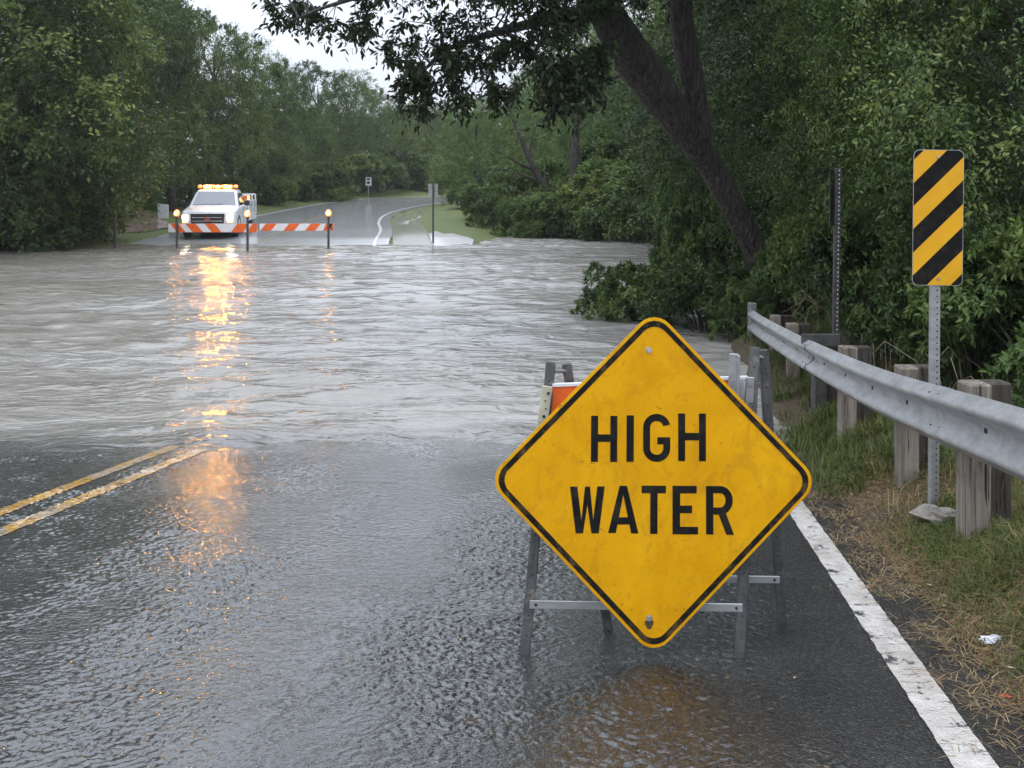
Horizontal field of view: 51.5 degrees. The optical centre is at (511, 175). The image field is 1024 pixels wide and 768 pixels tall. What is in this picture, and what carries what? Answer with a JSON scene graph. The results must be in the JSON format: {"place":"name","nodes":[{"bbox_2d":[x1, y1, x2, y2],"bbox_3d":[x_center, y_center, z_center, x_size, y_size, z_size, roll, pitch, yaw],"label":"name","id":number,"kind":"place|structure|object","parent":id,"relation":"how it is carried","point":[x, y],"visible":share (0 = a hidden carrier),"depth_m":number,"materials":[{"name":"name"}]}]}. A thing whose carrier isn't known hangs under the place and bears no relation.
{"place":"outdoors","nodes":[
{"label":"outdoors","id":0,"kind":"place"},
{"bbox_2d":[119,208,167,232],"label":"driveway","id":1,"kind":"structure","parent":0,"point":[160,224],"depth_m":44.48,"materials":[{"name":"grey concrete"}]},
{"bbox_2d":[131,196,446,567],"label":"road","id":2,"kind":"structure","parent":0,"point":[357,226],"depth_m":44.90,"materials":[{"name":"grey asphalt"}]},
{"bbox_2d":[0,445,179,515],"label":"yellow road marking","id":3,"kind":"object","parent":2,"relation":"on","point":[36,498],"visible":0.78,"depth_m":7.87,"materials":[{"name":"yellow paint"}]},
{"bbox_2d":[0,448,207,535],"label":"yellow road marking","id":4,"kind":"object","parent":2,"relation":"on","point":[27,520],"visible":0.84,"depth_m":7.41,"materials":[{"name":"paint"}]},
{"bbox_2d":[168,210,257,250],"bbox_3d":[-10.103,2.031,35.226,3.392,1.804,0.602,0,0,17],"label":"road barrier","id":5,"kind":"object","parent":2,"relation":"on","point":[176,227],"visible":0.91,"depth_m":35.46,"materials":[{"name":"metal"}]},
{"bbox_2d":[180,185,256,236],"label":"pickup truck","id":6,"kind":"object","parent":2,"relation":"on","point":[223,204],"visible":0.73,"depth_m":40.03,"materials":[{"name":"paint"}]},
{"bbox_2d":[260,209,333,247],"bbox_3d":[-7.257,2.039,35.633,2.502,1.788,0.295,0,0,0],"label":"road barrier","id":7,"kind":"object","parent":2,"relation":"on","point":[328,227],"visible":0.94,"depth_m":35.75,"materials":[{"name":"orange"}]},
{"bbox_2d":[0,439,1023,767],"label":"wet road surface","id":8,"kind":"object","parent":2,"relation":"on","point":[364,609],"visible":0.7,"depth_m":4.47,"materials":[{"name":"grey asphalt"}]},
{"bbox_2d":[520,347,787,657],"bbox_3d":[0.616,1.367,4.496,1.168,1.247,0.441,0,0,0],"label":"folding barricade","id":9,"kind":"object","parent":8,"relation":"on","point":[554,396],"visible":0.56,"depth_m":4.53,"materials":[{"name":"metal"}]},
{"bbox_2d":[495,317,811,647],"bbox_3d":[0.580,1.245,4.326,1.300,1.323,0.016,1,-5,-2],"label":"warning sign","id":10,"kind":"object","parent":9,"relation":"attached to","point":[653,481],"visible":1,"depth_m":4.33,"materials":[{"name":"metal"}]},
{"bbox_2d":[790,501,998,767],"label":"white road marking","id":11,"kind":"object","parent":2,"relation":"on","point":[935,708],"visible":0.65,"depth_m":4.25,"materials":[{"name":"white paint"}]},
{"bbox_2d":[0,234,792,451],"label":"water","id":12,"kind":"structure","parent":0,"point":[220,346],"depth_m":15.61,"materials":[{"name":"liquid"}]},
{"bbox_2d":[569,260,657,320],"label":"shrub","id":13,"kind":"object","parent":12,"relation":"in","point":[599,298],"visible":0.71,"depth_m":17.99,"materials":[{"name":"green plant"}]},
{"bbox_2d":[605,254,720,325],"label":"shrub","id":14,"kind":"object","parent":12,"relation":"in","point":[628,293],"visible":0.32,"depth_m":17.74,"materials":[{"name":"green plant"}]},
{"bbox_2d":[637,255,752,333],"bbox_3d":[2.944,1.980,16.678,2.041,1.473,2.005,0,0,32],"label":"shrub","id":15,"kind":"object","parent":12,"relation":"in","point":[693,288],"visible":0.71,"depth_m":16.32,"materials":[{"name":"green plant"}]},
{"bbox_2d":[392,207,431,244],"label":"gravel shoulder","id":16,"kind":"object","parent":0,"point":[405,231],"visible":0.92,"depth_m":41.46},
{"bbox_2d":[429,231,473,245],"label":"footpath","id":17,"kind":"structure","parent":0,"point":[442,239],"depth_m":38.31,"materials":[{"name":"concrete"}]},
{"bbox_2d":[0,172,1023,705],"bbox_3d":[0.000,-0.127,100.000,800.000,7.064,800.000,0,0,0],"label":"ground","id":18,"kind":"structure","parent":0,"point":[448,218],"depth_m":10.65,"materials":[{"name":"green plant"}]},
{"bbox_2d":[0,161,35,220],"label":"shrub","id":19,"kind":"object","parent":18,"relation":"on","point":[11,169],"visible":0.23,"depth_m":34.40,"materials":[{"name":"green plant"}]},
{"bbox_2d":[0,180,66,249],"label":"shrub","id":20,"kind":"object","parent":18,"relation":"on","point":[37,211],"visible":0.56,"depth_m":33.61,"materials":[{"name":"green plant"}]},
{"bbox_2d":[0,119,67,220],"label":"shrub","id":21,"kind":"object","parent":18,"relation":"on","point":[11,147],"visible":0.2,"depth_m":35.47,"materials":[{"name":"green plant"}]},
{"bbox_2d":[0,170,82,251],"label":"shrub","id":22,"kind":"object","parent":18,"relation":"on","point":[65,193],"visible":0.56,"depth_m":34.43,"materials":[{"name":"green plant"}]},
{"bbox_2d":[0,185,118,251],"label":"shrub","id":23,"kind":"object","parent":18,"relation":"on","point":[84,216],"visible":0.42,"depth_m":34.98,"materials":[{"name":"green plant"}]},
{"bbox_2d":[0,0,129,241],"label":"tree","id":24,"kind":"object","parent":18,"relation":"on","point":[26,99],"visible":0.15,"depth_m":37.32,"materials":[{"name":"green plant"}]},
{"bbox_2d":[26,136,131,242],"bbox_3d":[-17.158,0.492,39.069,6.609,4.045,6.290,0,0,-10],"label":"shrub","id":25,"kind":"object","parent":18,"relation":"on","point":[119,226],"visible":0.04,"depth_m":38.17,"materials":[{"name":"green plant"}]},
{"bbox_2d":[0,0,171,242],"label":"tree","id":26,"kind":"object","parent":18,"relation":"on","point":[83,61],"visible":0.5,"depth_m":34.77,"materials":[{"name":"green plant"}]},
{"bbox_2d":[0,0,188,217],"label":"tree","id":27,"kind":"object","parent":18,"relation":"on","point":[163,16],"visible":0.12,"depth_m":43.52,"materials":[{"name":"green plant"}]},
{"bbox_2d":[0,0,199,254],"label":"tree","id":28,"kind":"object","parent":18,"relation":"on","point":[115,17],"visible":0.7,"depth_m":33.10,"materials":[{"name":"green plant"}]},
{"bbox_2d":[51,0,198,192],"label":"tree","id":29,"kind":"object","parent":18,"relation":"on","point":[161,86],"visible":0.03,"depth_m":54.79,"materials":[{"name":"green plant"}]},
{"bbox_2d":[98,0,232,210],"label":"tree","id":30,"kind":"object","parent":18,"relation":"on","point":[187,16],"visible":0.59,"depth_m":51.26,"materials":[{"name":"green plant"}]},
{"bbox_2d":[156,181,202,206],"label":"shrub","id":31,"kind":"object","parent":18,"relation":"on","point":[180,196],"visible":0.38,"depth_m":53.78,"materials":[{"name":"green plant"}]},
{"bbox_2d":[144,7,284,204],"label":"tree","id":32,"kind":"object","parent":18,"relation":"on","point":[244,87],"visible":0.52,"depth_m":56.27,"materials":[{"name":"green plant"}]},
{"bbox_2d":[218,176,251,192],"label":"shrub","id":33,"kind":"object","parent":18,"relation":"on","point":[242,185],"visible":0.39,"depth_m":55.44,"materials":[{"name":"green plant"}]},
{"bbox_2d":[182,31,321,205],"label":"tree","id":34,"kind":"object","parent":18,"relation":"on","point":[279,71],"visible":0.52,"depth_m":61.85,"materials":[{"name":"green plant"}]},
{"bbox_2d":[244,171,298,205],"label":"shrub","id":35,"kind":"object","parent":18,"relation":"on","point":[276,186],"visible":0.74,"depth_m":59.45,"materials":[{"name":"green plant"}]},
{"bbox_2d":[235,57,342,198],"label":"tree","id":36,"kind":"object","parent":18,"relation":"on","point":[308,90],"visible":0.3,"depth_m":68.60,"materials":[{"name":"green plant"}]},
{"bbox_2d":[267,163,320,200],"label":"shrub","id":37,"kind":"object","parent":18,"relation":"on","point":[317,194],"visible":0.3,"depth_m":65.78,"materials":[{"name":"green plant"}]},
{"bbox_2d":[288,159,333,201],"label":"shrub","id":38,"kind":"object","parent":18,"relation":"on","point":[319,171],"visible":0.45,"depth_m":66.98,"materials":[{"name":"green plant"}]},
{"bbox_2d":[270,59,368,177],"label":"tree","id":39,"kind":"object","parent":18,"relation":"on","point":[316,70],"visible":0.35,"depth_m":76.25,"materials":[{"name":"green plant"}]},
{"bbox_2d":[299,158,360,201],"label":"shrub","id":40,"kind":"object","parent":18,"relation":"on","point":[342,191],"visible":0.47,"depth_m":69.33,"materials":[{"name":"green plant"}]},
{"bbox_2d":[302,66,400,189],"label":"tree","id":41,"kind":"object","parent":18,"relation":"on","point":[356,92],"visible":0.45,"depth_m":82.91,"materials":[{"name":"green plant"}]},
{"bbox_2d":[327,151,385,194],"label":"shrub","id":42,"kind":"object","parent":18,"relation":"on","point":[360,162],"visible":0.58,"depth_m":75.25,"materials":[{"name":"green plant"}]},
{"bbox_2d":[349,154,413,191],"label":"shrub","id":43,"kind":"object","parent":18,"relation":"on","point":[393,169],"visible":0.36,"depth_m":78.82,"materials":[{"name":"green plant"}]},
{"bbox_2d":[345,87,425,186],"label":"tree","id":44,"kind":"object","parent":18,"relation":"on","point":[416,144],"visible":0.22,"depth_m":92.35,"materials":[{"name":"green plant"}]},
{"bbox_2d":[382,147,443,190],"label":"shrub","id":45,"kind":"object","parent":18,"relation":"on","point":[408,158],"visible":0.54,"depth_m":82.80,"materials":[{"name":"green plant"}]},
{"bbox_2d":[387,99,443,155],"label":"tree","id":46,"kind":"object","parent":18,"relation":"on","point":[435,131],"visible":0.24,"depth_m":98.35,"materials":[{"name":"green plant"}]},
{"bbox_2d":[395,153,461,188],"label":"shrub","id":47,"kind":"object","parent":18,"relation":"on","point":[427,158],"visible":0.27,"depth_m":85.67,"materials":[{"name":"green plant"}]},
{"bbox_2d":[428,183,437,242],"bbox_3d":[-2.791,1.554,37.423,0.337,2.559,0.097,0,0,0],"label":"road sign","id":48,"kind":"object","parent":18,"relation":"on","point":[432,189],"visible":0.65,"depth_m":37.38,"materials":[{"name":"grey metal"}]},
{"bbox_2d":[415,100,486,185],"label":"tree","id":49,"kind":"object","parent":18,"relation":"on","point":[438,123],"visible":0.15,"depth_m":102.86,"materials":[{"name":"green plant"}]},
{"bbox_2d":[444,175,478,207],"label":"bush","id":50,"kind":"object","parent":18,"relation":"on","point":[452,197],"visible":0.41,"depth_m":53.84,"materials":[{"name":"green plant"}]},
{"bbox_2d":[423,95,515,204],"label":"tree","id":51,"kind":"object","parent":18,"relation":"on","point":[461,149],"visible":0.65,"depth_m":59.44,"materials":[{"name":"green plant"}]},
{"bbox_2d":[457,183,494,218],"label":"bush","id":52,"kind":"object","parent":18,"relation":"on","point":[470,194],"visible":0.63,"depth_m":46.63,"materials":[{"name":"green plant"}]},
{"bbox_2d":[464,191,515,227],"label":"bush","id":53,"kind":"object","parent":18,"relation":"on","point":[484,204],"visible":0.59,"depth_m":44.03,"materials":[{"name":"green plant"}]},
{"bbox_2d":[416,95,569,191],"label":"tree","id":54,"kind":"object","parent":18,"relation":"on","point":[539,179],"visible":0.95,"depth_m":45.41,"materials":[{"name":"green plant"}]},
{"bbox_2d":[459,92,558,187],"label":"tree","id":55,"kind":"object","parent":18,"relation":"on","point":[510,130],"visible":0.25,"depth_m":65.14,"materials":[{"name":"green plant"}]},
{"bbox_2d":[484,160,536,197],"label":"bush","id":56,"kind":"object","parent":18,"relation":"on","point":[493,173],"visible":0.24,"depth_m":49.32,"materials":[{"name":"green plant"}]},
{"bbox_2d":[489,196,533,236],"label":"bush","id":57,"kind":"object","parent":18,"relation":"on","point":[505,210],"visible":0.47,"depth_m":42.13,"materials":[{"name":"green plant"}]},
{"bbox_2d":[251,0,786,311],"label":"leaning tree","id":58,"kind":"object","parent":18,"relation":"on","point":[683,120],"visible":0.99,"depth_m":13.89,"materials":[{"name":"green plant"}]},
{"bbox_2d":[482,155,567,199],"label":"bush","id":59,"kind":"object","parent":18,"relation":"on","point":[553,171],"visible":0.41,"depth_m":48.60,"materials":[{"name":"green plant"}]},
{"bbox_2d":[504,191,559,237],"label":"bush","id":60,"kind":"object","parent":18,"relation":"on","point":[525,206],"visible":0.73,"depth_m":41.17,"materials":[{"name":"green plant"}]},
{"bbox_2d":[501,58,588,183],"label":"tree","id":61,"kind":"object","parent":18,"relation":"on","point":[518,82],"visible":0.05,"depth_m":81.51,"materials":[{"name":"green plant"}]},
{"bbox_2d":[513,190,585,238],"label":"bush","id":62,"kind":"object","parent":18,"relation":"on","point":[555,215],"visible":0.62,"depth_m":40.86,"materials":[{"name":"green plant"}]},
{"bbox_2d":[548,166,579,192],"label":"bush","id":63,"kind":"object","parent":18,"relation":"on","point":[560,182],"visible":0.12,"depth_m":45.51,"materials":[{"name":"green plant"}]},
{"bbox_2d":[540,188,594,236],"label":"bush","id":64,"kind":"object","parent":18,"relation":"on","point":[584,197],"visible":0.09,"depth_m":41.18,"materials":[{"name":"green plant"}]},
{"bbox_2d":[507,35,628,182],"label":"tree","id":65,"kind":"object","parent":18,"relation":"on","point":[574,156],"visible":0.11,"depth_m":44.37,"materials":[{"name":"green plant"}]},
{"bbox_2d":[512,23,650,182],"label":"tree","id":66,"kind":"object","parent":18,"relation":"on","point":[538,123],"visible":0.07,"depth_m":56.99,"materials":[{"name":"green plant"}]},
{"bbox_2d":[560,187,618,238],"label":"bush","id":67,"kind":"object","parent":18,"relation":"on","point":[570,232],"visible":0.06,"depth_m":40.55,"materials":[{"name":"green plant"}]},
{"bbox_2d":[529,1,661,168],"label":"tree","id":68,"kind":"object","parent":18,"relation":"on","point":[564,136],"visible":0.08,"depth_m":49.30,"materials":[{"name":"green plant"}]},
{"bbox_2d":[569,132,626,181],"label":"bush","id":69,"kind":"object","parent":18,"relation":"on","point":[594,151],"visible":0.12,"depth_m":45.06,"materials":[{"name":"green plant"}]},
{"bbox_2d":[568,156,629,238],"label":"bush","id":70,"kind":"object","parent":18,"relation":"on","point":[588,165],"visible":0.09,"depth_m":41.74,"materials":[{"name":"green plant"}]},
{"bbox_2d":[554,167,653,242],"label":"bush","id":71,"kind":"object","parent":18,"relation":"on","point":[590,188],"visible":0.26,"depth_m":40.25,"materials":[{"name":"green plant"}]},
{"bbox_2d":[568,181,654,241],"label":"bush","id":72,"kind":"object","parent":18,"relation":"on","point":[588,231],"visible":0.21,"depth_m":39.33,"materials":[{"name":"green plant"}]},
{"bbox_2d":[603,128,693,234],"bbox_3d":[5.643,0.495,39.018,4.796,4.798,4.094,0,0,-10],"label":"bush","id":73,"kind":"object","parent":18,"relation":"on","point":[626,184],"visible":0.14,"depth_m":38.31,"materials":[{"name":"green plant"}]},
{"bbox_2d":[615,142,690,228],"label":"bush","id":74,"kind":"object","parent":18,"relation":"on","point":[667,168],"visible":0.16,"depth_m":37.53,"materials":[{"name":"green plant"}]},
{"bbox_2d":[579,128,744,225],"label":"bush","id":75,"kind":"object","parent":18,"relation":"on","point":[601,135],"visible":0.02,"depth_m":45.07,"materials":[{"name":"green plant"}]},
{"bbox_2d":[567,3,758,181],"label":"tree","id":76,"kind":"object","parent":18,"relation":"on","point":[604,127],"visible":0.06,"depth_m":45.64,"materials":[{"name":"green plant"}]},
{"bbox_2d":[646,174,747,281],"bbox_3d":[3.769,1.427,22.410,2.055,2.968,2.010,0,0,-16],"label":"shrub","id":77,"kind":"object","parent":18,"relation":"on","point":[668,246],"visible":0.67,"depth_m":22.09,"materials":[{"name":"green plant"}]},
{"bbox_2d":[644,0,803,274],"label":"tree","id":78,"kind":"object","parent":18,"relation":"on","point":[720,250],"visible":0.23,"depth_m":22.85,"materials":[{"name":"green plant"}]},
{"bbox_2d":[660,156,792,275],"bbox_3d":[4.650,1.088,22.972,2.977,3.069,2.924,0,0,-11],"label":"shrub","id":79,"kind":"object","parent":18,"relation":"on","point":[702,190],"visible":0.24,"depth_m":22.43,"materials":[{"name":"green plant"}]},
{"bbox_2d":[707,276,777,341],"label":"shrub","id":80,"kind":"object","parent":18,"relation":"on","point":[766,310],"visible":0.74,"depth_m":15.47,"materials":[{"name":"green plant"}]},
{"bbox_2d":[503,0,1023,241],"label":"tree","id":81,"kind":"object","parent":18,"relation":"on","point":[639,142],"visible":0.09,"depth_m":32.40,"materials":[{"name":"green plant"}]},
{"bbox_2d":[740,211,867,320],"bbox_3d":[4.410,1.461,15.760,2.078,1.926,1.773,0,0,8],"label":"shrub","id":82,"kind":"object","parent":18,"relation":"on","point":[790,236],"visible":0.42,"depth_m":15.46,"materials":[{"name":"green plant"}]},
{"bbox_2d":[597,0,1021,259],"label":"tree","id":83,"kind":"object","parent":18,"relation":"on","point":[667,57],"visible":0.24,"depth_m":19.07,"materials":[{"name":"green plant"}]},
{"bbox_2d":[611,0,1023,234],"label":"tree","id":84,"kind":"object","parent":18,"relation":"on","point":[650,42],"visible":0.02,"depth_m":29.69,"materials":[{"name":"green plant"}]},
{"bbox_2d":[627,0,1022,268],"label":"tree","id":85,"kind":"object","parent":18,"relation":"on","point":[656,187],"visible":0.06,"depth_m":23.54,"materials":[{"name":"green plant"}]},
{"bbox_2d":[829,168,841,333],"bbox_3d":[3.432,1.135,11.216,0.109,2.421,0.200,0,0,28],"label":"sign post","id":86,"kind":"object","parent":18,"relation":"on","point":[835,199],"visible":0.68,"depth_m":11.18,"materials":[{"name":"metal"}]},
{"bbox_2d":[678,0,1023,273],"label":"tree","id":87,"kind":"object","parent":18,"relation":"on","point":[780,22],"visible":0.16,"depth_m":19.09,"materials":[{"name":"green plant"}]},
{"bbox_2d":[678,0,1023,269],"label":"tree","id":88,"kind":"object","parent":18,"relation":"on","point":[760,83],"visible":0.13,"depth_m":18.73,"materials":[{"name":"green plant"}]},
{"bbox_2d":[792,210,912,356],"bbox_3d":[4.411,1.329,12.534,2.041,1.842,2.005,0,0,26],"label":"shrub","id":89,"kind":"object","parent":18,"relation":"on","point":[857,311],"visible":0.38,"depth_m":12.45,"materials":[{"name":"green plant"}]},
{"bbox_2d":[774,398,943,496],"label":"grass","id":90,"kind":"structure","parent":18,"relation":"on","point":[794,433],"depth_m":8.42,"materials":[{"name":"green plant"}]},
{"bbox_2d":[734,0,1023,342],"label":"tree","id":91,"kind":"object","parent":18,"relation":"on","point":[1006,14],"visible":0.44,"depth_m":12.60,"materials":[{"name":"green plant"}]},
{"bbox_2d":[740,0,1023,319],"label":"tree","id":92,"kind":"object","parent":18,"relation":"on","point":[824,189],"visible":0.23,"depth_m":14.10,"materials":[{"name":"green plant"}]},
{"bbox_2d":[747,302,1023,542],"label":"guardrail","id":93,"kind":"object","parent":18,"relation":"on","point":[977,425],"visible":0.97,"depth_m":6.25,"materials":[{"name":"metal"}]},
{"bbox_2d":[784,275,1023,393],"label":"brambles","id":94,"kind":"object","parent":18,"relation":"on","point":[881,364],"visible":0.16,"depth_m":11.03,"materials":[{"name":"green plant"}]},
{"bbox_2d":[791,0,1023,392],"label":"tree","id":95,"kind":"object","parent":18,"relation":"on","point":[900,56],"visible":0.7,"depth_m":10.36,"materials":[{"name":"green plant"}]},
{"bbox_2d":[791,452,1023,767],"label":"dry grass","id":96,"kind":"structure","parent":18,"relation":"on","point":[962,631],"depth_m":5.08,"materials":[{"name":"plant"}]},
{"bbox_2d":[860,232,973,368],"bbox_3d":[4.415,1.459,11.601,1.234,1.701,1.025,0,0,17],"label":"shrub","id":97,"kind":"object","parent":18,"relation":"on","point":[882,291],"visible":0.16,"depth_m":11.39,"materials":[{"name":"green plant"}]},
{"bbox_2d":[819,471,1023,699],"bbox_3d":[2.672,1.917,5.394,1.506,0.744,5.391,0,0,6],"label":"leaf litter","id":98,"kind":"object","parent":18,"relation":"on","point":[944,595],"visible":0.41,"depth_m":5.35,"materials":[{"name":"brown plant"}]},
{"bbox_2d":[908,503,955,526],"bbox_3d":[2.457,1.974,6.139,0.285,0.135,0.182,0,0,0],"label":"rock","id":99,"kind":"object","parent":18,"relation":"on","point":[924,512],"visible":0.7,"depth_m":6.10,"materials":[{"name":"grey stone"}]},
{"bbox_2d":[841,443,1023,694],"bbox_3d":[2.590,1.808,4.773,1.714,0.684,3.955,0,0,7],"label":"grass","id":100,"kind":"structure","parent":18,"relation":"on","point":[947,552],"depth_m":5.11,"materials":[{"name":"green plant"}]},
{"bbox_2d":[912,150,963,505],"bbox_3d":[2.538,0.974,6.343,0.310,2.255,0.065,0,0,0],"label":"object marker","id":101,"kind":"object","parent":18,"relation":"on","point":[938,209],"visible":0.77,"depth_m":6.32,"materials":[{"name":"metal"}]},
{"bbox_2d":[858,223,1023,381],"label":"shrub","id":102,"kind":"object","parent":18,"relation":"on","point":[898,333],"visible":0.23,"depth_m":10.28,"materials":[{"name":"green plant"}]},
{"bbox_2d":[897,210,1023,407],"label":"shrub","id":103,"kind":"object","parent":18,"relation":"on","point":[959,309],"visible":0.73,"depth_m":9.41,"materials":[{"name":"green plant"}]},
{"bbox_2d":[972,512,1023,601],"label":"grass","id":104,"kind":"structure","parent":18,"relation":"on","point":[1019,543],"depth_m":5.13,"materials":[{"name":"green plant"}]},
{"bbox_2d":[1,0,1023,167],"label":"sky","id":105,"kind":"structure","parent":0,"point":[241,12],"materials":[{"name":"white"}]},
{"bbox_2d":[731,298,1023,503],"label":"grass","id":106,"kind":"structure","parent":0,"point":[825,320],"depth_m":10.79,"materials":[{"name":"green plant"}]},
{"bbox_2d":[801,333,1023,559],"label":"dry grass","id":107,"kind":"structure","parent":0,"point":[898,500],"depth_m":6.62,"materials":[{"name":"plant"}]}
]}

